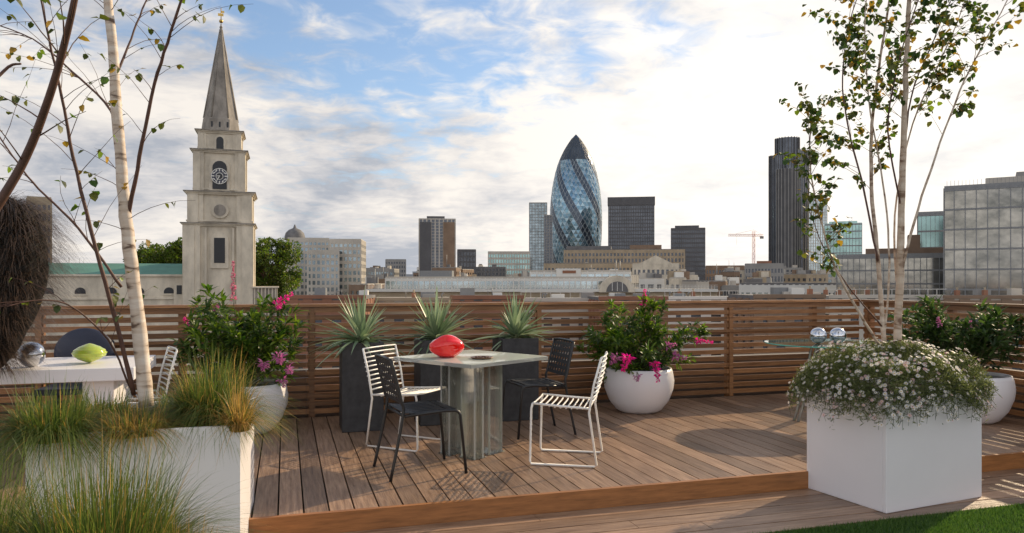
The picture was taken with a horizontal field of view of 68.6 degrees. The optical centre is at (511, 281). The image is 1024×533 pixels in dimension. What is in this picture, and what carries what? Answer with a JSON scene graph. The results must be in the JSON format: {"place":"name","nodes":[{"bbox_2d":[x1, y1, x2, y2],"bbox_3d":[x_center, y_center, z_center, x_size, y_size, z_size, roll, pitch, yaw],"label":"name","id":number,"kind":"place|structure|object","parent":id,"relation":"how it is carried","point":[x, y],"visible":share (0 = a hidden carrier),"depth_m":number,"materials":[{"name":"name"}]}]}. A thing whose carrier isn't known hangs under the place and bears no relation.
{"place":"outdoors","nodes":[
{"label":"outdoors","id":0,"kind":"place"},
{"bbox_2d":[0,0,1023,273],"label":"sky","id":1,"kind":"structure","parent":0,"point":[366,120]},
{"label":"ground","id":2,"kind":"structure","parent":0,"visible":0},
{"bbox_2d":[27,196,51,262],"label":"apartment block","id":3,"kind":"structure","parent":2,"relation":"on","point":[40,199],"depth_m":160.65,"materials":[{"name":"grey glass"}]},
{"bbox_2d":[122,241,177,263],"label":"plane tree","id":4,"kind":"object","parent":2,"relation":"on","point":[152,254],"visible":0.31,"depth_m":147.21,"materials":[{"name":"green plant"}]},
{"bbox_2d":[22,8,278,373],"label":"stone church","id":5,"kind":"structure","parent":2,"relation":"on","point":[219,227],"depth_m":121.77,"materials":[{"name":"beige stone"}]},
{"bbox_2d":[163,237,181,263],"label":"plane tree","id":6,"kind":"object","parent":2,"relation":"on","point":[173,252],"visible":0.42,"depth_m":145.80,"materials":[{"name":"green plant"}]},
{"bbox_2d":[256,236,302,303],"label":"plane tree","id":7,"kind":"object","parent":2,"relation":"on","point":[279,275],"visible":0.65,"depth_m":137.78,"materials":[{"name":"green plant"}]},
{"bbox_2d":[284,225,329,294],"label":"domed building","id":8,"kind":"structure","parent":2,"relation":"on","point":[294,233],"depth_m":329.90,"materials":[{"name":"grey concrete"}]},
{"bbox_2d":[307,250,339,294],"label":"apartment block","id":9,"kind":"structure","parent":2,"relation":"on","point":[323,268],"depth_m":290.17,"materials":[{"name":"grey concrete"}]},
{"bbox_2d":[288,288,375,368],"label":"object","id":10,"kind":"structure","parent":2,"relation":"on","point":[320,296],"depth_m":87.52,"materials":[{"name":"brown wood"}]},
{"bbox_2d":[329,239,365,294],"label":"apartment block","id":11,"kind":"structure","parent":2,"relation":"on","point":[352,261],"depth_m":300.28,"materials":[{"name":"beige concrete"}]},
{"bbox_2d":[366,268,388,276],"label":"apartment block","id":12,"kind":"structure","parent":2,"relation":"on","point":[371,272],"depth_m":419.99,"materials":[{"name":"grey concrete"}]},
{"bbox_2d":[385,259,405,276],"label":"office building","id":13,"kind":"structure","parent":2,"relation":"on","point":[400,264],"depth_m":700.58,"materials":[{"name":"grey concrete"}]},
{"bbox_2d":[406,271,415,276],"bbox_3d":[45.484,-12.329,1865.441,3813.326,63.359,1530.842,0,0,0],"label":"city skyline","id":14,"kind":"structure","parent":2,"relation":"on","point":[409,275],"depth_m":1557.41},
{"bbox_2d":[375,290,449,365],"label":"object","id":15,"kind":"structure","parent":2,"relation":"on","point":[425,296],"depth_m":95.50,"materials":[{"name":"brown wood"}]},
{"bbox_2d":[419,216,455,276],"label":"tower block","id":16,"kind":"structure","parent":2,"relation":"on","point":[437,241],"depth_m":500.00,"materials":[{"name":"grey concrete"}]},
{"bbox_2d":[79,258,835,321],"bbox_3d":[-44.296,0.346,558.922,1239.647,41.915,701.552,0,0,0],"label":"distant city buildings","id":17,"kind":"structure","parent":2,"relation":"on","point":[729,279],"depth_m":325.12,"materials":[{"name":"grey concrete"}]},
{"bbox_2d":[457,249,475,273],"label":"office building","id":18,"kind":"structure","parent":2,"relation":"on","point":[466,258],"depth_m":600.16,"materials":[{"name":"grey glass"}]},
{"bbox_2d":[450,287,523,349],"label":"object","id":19,"kind":"structure","parent":2,"relation":"on","point":[467,295],"depth_m":79.52,"materials":[{"name":"grey concrete"}]},
{"bbox_2d":[488,251,529,276],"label":"glass office building","id":20,"kind":"structure","parent":2,"relation":"on","point":[512,262],"depth_m":700.09,"materials":[{"name":"glass"}]},
{"bbox_2d":[0,352,1023,514],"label":"terrace building","id":21,"kind":"structure","parent":2,"relation":"on","point":[555,403],"depth_m":8.66,"materials":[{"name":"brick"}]},
{"bbox_2d":[0,393,1023,532],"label":"wooden deck","id":22,"kind":"structure","parent":21,"relation":"on","point":[321,475],"depth_m":5.53,"materials":[{"name":"brown wood"}]},
{"bbox_2d":[34,328,114,405],"bbox_3d":[-3.715,0.878,6.409,0.500,0.946,0.540,0,0,-11],"label":"padded lounge chair","id":23,"kind":"object","parent":22,"relation":"on","point":[76,338],"visible":0.4,"depth_m":6.53,"materials":[{"name":"black fabric"}]},
{"bbox_2d":[0,355,155,403],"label":"white table","id":24,"kind":"object","parent":22,"relation":"on","point":[103,372],"visible":0.53,"depth_m":5.26,"materials":[{"name":"paint"}]},
{"bbox_2d":[16,342,45,366],"bbox_3d":[-3.392,0.512,5.300,0.176,0.176,0.176,0,0,0],"label":"silver ball","id":25,"kind":"object","parent":24,"relation":"on","point":[39,360],"visible":0.62,"depth_m":5.25,"materials":[{"name":"silver metal"}]},
{"bbox_2d":[0,189,90,384],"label":"shaggy fibre sculpture","id":26,"kind":"object","parent":24,"relation":"on","point":[24,251],"visible":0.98,"depth_m":4.89,"materials":[{"name":"brown wicker"}]},
{"bbox_2d":[71,343,106,362],"bbox_3d":[-3.122,0.525,5.550,0.236,0.145,0.236,0,0,0],"label":"green glass ornament","id":27,"kind":"object","parent":24,"relation":"on","point":[89,352],"visible":1,"depth_m":5.48,"materials":[{"name":"green glass"}]},
{"bbox_2d":[128,346,177,400],"bbox_3d":[-3.021,0.947,6.068,0.556,0.805,0.487,0,0,-32],"label":"white rod chair","id":28,"kind":"object","parent":22,"relation":"on","point":[170,369],"visible":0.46,"depth_m":6.25,"materials":[{"name":"metal"}]},
{"bbox_2d":[216,379,287,434],"bbox_3d":[-2.383,1.127,6.750,0.715,0.446,0.715,0,0,0],"label":"white bowl planter","id":29,"kind":"object","parent":22,"relation":"on","point":[282,392],"visible":0.24,"depth_m":6.60,"materials":[{"name":"ceramic"}]},
{"bbox_2d":[165,261,309,387],"bbox_3d":[-2.473,0.387,6.668,1.349,1.151,0.994,0,0,0],"label":"flowering shrub","id":30,"kind":"object","parent":29,"relation":"in","point":[236,333],"visible":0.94,"depth_m":6.61,"materials":[{"name":"green plant"}]},
{"bbox_2d":[339,340,383,432],"bbox_3d":[-1.395,0.950,6.943,0.370,0.800,0.370,0,0,-17],"label":"black tall planter","id":31,"kind":"object","parent":22,"relation":"on","point":[354,399],"visible":0.67,"depth_m":6.76,"materials":[{"name":"stone"}]},
{"bbox_2d":[305,290,412,369],"bbox_3d":[-1.387,0.397,6.903,1.001,0.747,0.911,0,0,-31],"label":"agave plant","id":32,"kind":"object","parent":31,"relation":"in","point":[361,327],"visible":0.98,"depth_m":6.88,"materials":[{"name":"green plant"}]},
{"bbox_2d":[362,344,439,451],"bbox_3d":[-0.891,0.947,6.265,0.556,0.805,0.487,0,0,25],"label":"white rod chair","id":33,"kind":"object","parent":22,"relation":"on","point":[416,391],"visible":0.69,"depth_m":6.24,"materials":[{"name":"metal"}]},
{"bbox_2d":[373,354,467,481],"bbox_3d":[-0.667,0.934,5.397,0.568,0.836,0.487,0,0,-24],"label":"black strap chair","id":34,"kind":"object","parent":22,"relation":"on","point":[419,408],"visible":1,"depth_m":5.29,"materials":[{"name":"metal"}]},
{"bbox_2d":[414,338,439,425],"bbox_3d":[-0.731,0.950,7.248,0.370,0.800,0.370,0,0,-17],"label":"black tall planter","id":35,"kind":"object","parent":22,"relation":"on","point":[426,375],"visible":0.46,"depth_m":7.05,"materials":[{"name":"stone"}]},
{"bbox_2d":[390,286,480,355],"bbox_3d":[-0.772,0.381,7.279,0.963,0.712,0.924,0,0,-22],"label":"agave plant","id":36,"kind":"object","parent":35,"relation":"in","point":[438,326],"visible":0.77,"depth_m":7.15,"materials":[{"name":"green plant"}]},
{"bbox_2d":[0,299,860,428],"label":"slatted fence","id":37,"kind":"object","parent":22,"relation":"on","point":[728,338],"visible":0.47,"depth_m":8.22,"materials":[{"name":"brown wood"}]},
{"bbox_2d":[396,350,546,459],"bbox_3d":[-0.320,0.969,5.930,0.860,0.761,0.860,0,0,42],"label":"acrylic table","id":38,"kind":"object","parent":22,"relation":"on","point":[470,389],"visible":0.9,"depth_m":5.87,"materials":[{"name":"clear plastic"}]},
{"bbox_2d":[429,335,463,357],"bbox_3d":[-0.509,0.506,5.850,0.270,0.191,0.183,0,0,-14],"label":"red glass ornament","id":39,"kind":"object","parent":38,"relation":"on","point":[446,346],"visible":0.98,"depth_m":5.79,"materials":[{"name":"red glass"}]},
{"bbox_2d":[471,356,492,358],"bbox_3d":[-0.230,0.578,5.750,0.180,0.018,0.180,0,0,0],"label":"dish","id":40,"kind":"object","parent":38,"relation":"on","point":[481,357],"visible":1,"depth_m":5.72,"materials":[{"name":"brown metal"}]},
{"bbox_2d":[493,335,538,421],"bbox_3d":[0.033,0.950,7.479,0.370,0.800,0.370,0,0,-17],"label":"black tall planter","id":41,"kind":"object","parent":22,"relation":"on","point":[525,370],"visible":0.74,"depth_m":7.30,"materials":[{"name":"stone"}]},
{"bbox_2d":[465,291,552,350],"bbox_3d":[0.000,0.370,7.460,1.060,0.650,0.950,0,0,0],"label":"agave plant","id":42,"kind":"object","parent":41,"relation":"in","point":[515,320],"visible":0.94,"depth_m":7.40,"materials":[{"name":"green plant"}]},
{"bbox_2d":[502,338,576,438],"bbox_3d":[0.227,0.934,6.753,0.568,0.836,0.487,0,0,-21],"label":"black strap chair","id":43,"kind":"object","parent":22,"relation":"on","point":[546,382],"visible":0.96,"depth_m":6.76,"materials":[{"name":"metal"}]},
{"bbox_2d":[529,351,607,467],"bbox_3d":[0.444,0.947,5.713,0.556,0.805,0.487,0,0,12],"label":"white rod chair","id":44,"kind":"object","parent":22,"relation":"on","point":[592,399],"visible":1,"depth_m":5.54,"materials":[{"name":"metal"}]},
{"bbox_2d":[604,364,673,413],"bbox_3d":[1.324,1.123,7.850,0.730,0.455,0.730,0,0,0],"label":"white bowl planter","id":45,"kind":"object","parent":22,"relation":"on","point":[626,392],"visible":0.85,"depth_m":7.57,"materials":[{"name":"ceramic"}]},
{"bbox_2d":[574,289,713,383],"bbox_3d":[1.283,0.643,7.848,1.336,1.140,1.230,0,0,-31],"label":"flowering shrub","id":46,"kind":"object","parent":45,"relation":"in","point":[623,349],"visible":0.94,"depth_m":7.76,"materials":[{"name":"green plant"}]},
{"bbox_2d":[764,338,881,421],"bbox_3d":[3.076,0.976,7.400,1.132,0.757,1.132,0,0,0],"label":"round glass table","id":47,"kind":"object","parent":22,"relation":"on","point":[801,342],"visible":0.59,"depth_m":7.34,"materials":[{"name":"glass"}]},
{"bbox_2d":[810,328,826,343],"bbox_3d":[2.957,0.519,7.250,0.156,0.156,0.156,0,0,0],"label":"silver ball","id":48,"kind":"object","parent":47,"relation":"on","point":[818,335],"visible":1,"depth_m":7.20,"materials":[{"name":"silver metal"}]},
{"bbox_2d":[829,328,846,343],"bbox_3d":[3.146,0.519,7.250,0.156,0.156,0.156,0,0,0],"label":"silver ball","id":49,"kind":"object","parent":47,"relation":"on","point":[836,335],"visible":0.83,"depth_m":7.20,"materials":[{"name":"silver metal"}]},
{"bbox_2d":[861,299,1023,416],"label":"slatted fence","id":50,"kind":"object","parent":22,"relation":"on","point":[953,307],"visible":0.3,"depth_m":7.99,"materials":[{"name":"brown wood"}]},
{"bbox_2d":[931,371,1015,423],"bbox_3d":[4.463,1.123,7.300,0.730,0.455,0.730,0,0,0],"label":"white bowl planter","id":51,"kind":"object","parent":22,"relation":"on","point":[1004,384],"visible":0.29,"depth_m":6.99,"materials":[{"name":"ceramic"}]},
{"bbox_2d":[887,294,1023,371],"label":"leafy shrub","id":52,"kind":"object","parent":51,"relation":"in","point":[982,337],"visible":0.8,"depth_m":7.28,"materials":[{"name":"green plant"}]},
{"bbox_2d":[342,468,1023,532],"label":"deck","id":53,"kind":"structure","parent":21,"relation":"on","point":[773,512],"depth_m":4.73,"materials":[{"name":"brown wood"}]},
{"bbox_2d":[26,398,253,532],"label":"white planter box","id":54,"kind":"object","parent":53,"relation":"on","point":[230,473],"visible":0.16,"depth_m":3.71,"materials":[{"name":"paint"}]},
{"bbox_2d":[0,369,152,507],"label":"sedge grass","id":55,"kind":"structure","parent":54,"relation":"in","point":[42,425],"depth_m":3.49,"materials":[{"name":"green plant"}]},
{"bbox_2d":[18,377,157,477],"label":"sedge grass","id":56,"kind":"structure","parent":54,"relation":"in","point":[112,406],"depth_m":4.07,"materials":[{"name":"green plant"}]},
{"bbox_2d":[0,0,244,406],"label":"birch tree","id":57,"kind":"object","parent":54,"relation":"in","point":[125,195],"visible":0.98,"depth_m":4.07,"materials":[{"name":"white plant"}]},
{"bbox_2d":[64,387,198,467],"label":"sedge grass","id":58,"kind":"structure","parent":54,"relation":"in","point":[132,425],"depth_m":3.61,"materials":[{"name":"green grass blades"},{"name":"dry straw-coloured grass blades"}]},
{"bbox_2d":[136,382,180,416],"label":"sedge grass","id":59,"kind":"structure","parent":54,"relation":"in","point":[164,400],"depth_m":4.30,"materials":[{"name":"green plant"}]},
{"bbox_2d":[123,337,301,475],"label":"sedge grass","id":60,"kind":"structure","parent":54,"relation":"in","point":[195,401],"depth_m":3.92,"materials":[{"name":"green plant"}]},
{"bbox_2d":[178,360,295,472],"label":"sedge grass","id":61,"kind":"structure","parent":54,"relation":"in","point":[239,422],"depth_m":3.75,"materials":[{"name":"green plant"}]},
{"bbox_2d":[807,377,981,512],"bbox_3d":[2.658,1.095,5.249,0.920,0.750,0.660,0,0,-24],"label":"white planter box","id":62,"kind":"object","parent":53,"relation":"on","point":[929,461],"visible":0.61,"depth_m":4.97,"materials":[{"name":"paint"}]},
{"bbox_2d":[785,335,1002,429],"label":"fleabane flowers","id":63,"kind":"object","parent":62,"relation":"in","point":[903,361],"visible":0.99,"depth_m":4.96,"materials":[{"name":"white plant"}]},
{"bbox_2d":[773,0,1023,345],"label":"birch tree","id":64,"kind":"object","parent":62,"relation":"in","point":[854,61],"visible":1,"depth_m":5.24,"materials":[{"name":"green plant"}]},
{"bbox_2d":[743,503,1023,532],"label":"artificial lawn","id":65,"kind":"structure","parent":21,"relation":"on","point":[1002,519],"depth_m":4.53,"materials":[{"name":"green plastic"}]},
{"bbox_3d":[-1.726,1.260,2.391,1.400,0.420,0.750,0,0,-10],"label":"white planter box","id":66,"kind":"object","parent":65,"relation":"on","visible":0},
{"bbox_2d":[0,0,109,210],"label":"young tree","id":67,"kind":"object","parent":66,"relation":"in","point":[18,170],"visible":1,"depth_m":2.16,"materials":[{"name":"brown plant"}]},
{"bbox_2d":[0,419,128,532],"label":"sedge grass","id":68,"kind":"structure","parent":66,"relation":"in","point":[3,525],"depth_m":2.59,"materials":[{"name":"green plant"}]},
{"bbox_2d":[0,407,293,532],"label":"sedge grass","id":69,"kind":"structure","parent":66,"relation":"in","point":[107,517],"depth_m":2.49,"materials":[{"name":"green plant"}]},
{"bbox_2d":[146,506,225,532],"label":"sedge grass","id":70,"kind":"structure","parent":66,"relation":"in","point":[191,531],"depth_m":2.57,"materials":[{"name":"green plant"}]},
{"bbox_2d":[529,202,546,269],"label":"office tower","id":71,"kind":"structure","parent":2,"relation":"on","point":[537,211],"depth_m":800.47,"materials":[{"name":"blue glass"}]},
{"bbox_2d":[365,268,717,318],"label":"market building","id":72,"kind":"structure","parent":2,"relation":"on","point":[571,282],"depth_m":184.47,"materials":[{"name":"beige stone"}]},
{"bbox_2d":[544,215,551,262],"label":"office tower","id":73,"kind":"structure","parent":2,"relation":"on","point":[547,238],"depth_m":790.36,"materials":[{"name":"grey glass"}]},
{"bbox_2d":[523,292,593,360],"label":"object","id":74,"kind":"structure","parent":2,"relation":"on","point":[560,297],"depth_m":91.54,"materials":[{"name":"grey concrete"}]},
{"bbox_2d":[550,135,601,262],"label":"curved glass skyscraper","id":75,"kind":"structure","parent":2,"relation":"on","point":[576,208],"depth_m":886.37,"materials":[{"name":"blue glass"}]},
{"bbox_2d":[544,263,632,274],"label":"office building","id":76,"kind":"structure","parent":2,"relation":"on","point":[596,266],"depth_m":459.90,"materials":[{"name":"beige stone"}]},
{"bbox_2d":[564,245,684,270],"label":"office building","id":77,"kind":"structure","parent":2,"relation":"on","point":[607,254],"depth_m":601.18,"materials":[{"name":"beige stone"}]},
{"bbox_2d":[588,291,668,358],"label":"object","id":78,"kind":"structure","parent":2,"relation":"on","point":[621,297],"depth_m":83.67,"materials":[{"name":"brown wood"}]},
{"bbox_2d":[608,196,654,248],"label":"office tower","id":79,"kind":"structure","parent":2,"relation":"on","point":[630,220],"depth_m":820.26,"materials":[{"name":"grey glass"}]},
{"bbox_2d":[632,255,678,287],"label":"pedimented building","id":80,"kind":"structure","parent":2,"relation":"on","point":[656,264],"depth_m":419.94,"materials":[{"name":"beige stone"}]},
{"bbox_2d":[671,225,704,279],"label":"office tower","id":81,"kind":"structure","parent":2,"relation":"on","point":[690,239],"depth_m":699.33,"materials":[{"name":"grey glass"}]},
{"bbox_2d":[668,289,728,355],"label":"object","id":82,"kind":"structure","parent":2,"relation":"on","point":[678,296],"depth_m":99.59,"materials":[{"name":"grey concrete"}]},
{"bbox_2d":[705,265,744,279],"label":"brick building","id":83,"kind":"structure","parent":2,"relation":"on","point":[710,272],"depth_m":501.82,"materials":[{"name":"brown brick"}]},
{"bbox_2d":[730,230,763,258],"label":"tower crane","id":84,"kind":"object","parent":2,"relation":"on","point":[761,236],"visible":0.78,"depth_m":599.75,"materials":[{"name":"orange metal"}]},
{"bbox_2d":[745,261,783,282],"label":"office building","id":85,"kind":"structure","parent":2,"relation":"on","point":[777,272],"depth_m":419.30,"materials":[{"name":"grey concrete"}]},
{"bbox_2d":[727,286,825,354],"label":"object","id":86,"kind":"structure","parent":2,"relation":"on","point":[781,293],"depth_m":85.62,"materials":[{"name":"grey glass"}]},
{"bbox_2d":[739,283,835,294],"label":"white building","id":87,"kind":"structure","parent":2,"relation":"on","point":[754,288],"depth_m":160.68,"materials":[{"name":"clear concrete"}]},
{"bbox_2d":[768,136,809,269],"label":"skyscraper","id":88,"kind":"structure","parent":2,"relation":"on","point":[786,242],"depth_m":988.25,"materials":[{"name":"grey glass"}]},
{"bbox_2d":[809,194,826,270],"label":"office tower","id":89,"kind":"structure","parent":2,"relation":"on","point":[814,242],"depth_m":961.10,"materials":[{"name":"grey glass"}]},
{"bbox_2d":[824,221,861,269],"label":"glass office building","id":90,"kind":"structure","parent":2,"relation":"on","point":[852,243],"depth_m":519.16,"materials":[{"name":"glass"}]},
{"bbox_2d":[813,287,924,351],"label":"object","id":91,"kind":"structure","parent":2,"relation":"on","point":[839,293],"depth_m":95.38,"materials":[{"name":"grey glass"}]},
{"bbox_2d":[836,235,942,294],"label":"glass office building","id":92,"kind":"structure","parent":2,"relation":"on","point":[923,270],"depth_m":135.43,"materials":[{"name":"glass"}]},
{"bbox_2d":[917,211,942,247],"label":"glass office building","id":93,"kind":"structure","parent":2,"relation":"on","point":[930,228],"depth_m":150.10,"materials":[{"name":"glass"}]},
{"bbox_2d":[925,287,1023,370],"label":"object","id":94,"kind":"structure","parent":2,"relation":"on","point":[1014,296],"depth_m":90.81,"materials":[{"name":"grey glass"}]},
{"bbox_2d":[943,171,1023,294],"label":"glass office building","id":95,"kind":"structure","parent":2,"relation":"on","point":[983,235],"depth_m":112.91,"materials":[{"name":"glass"}]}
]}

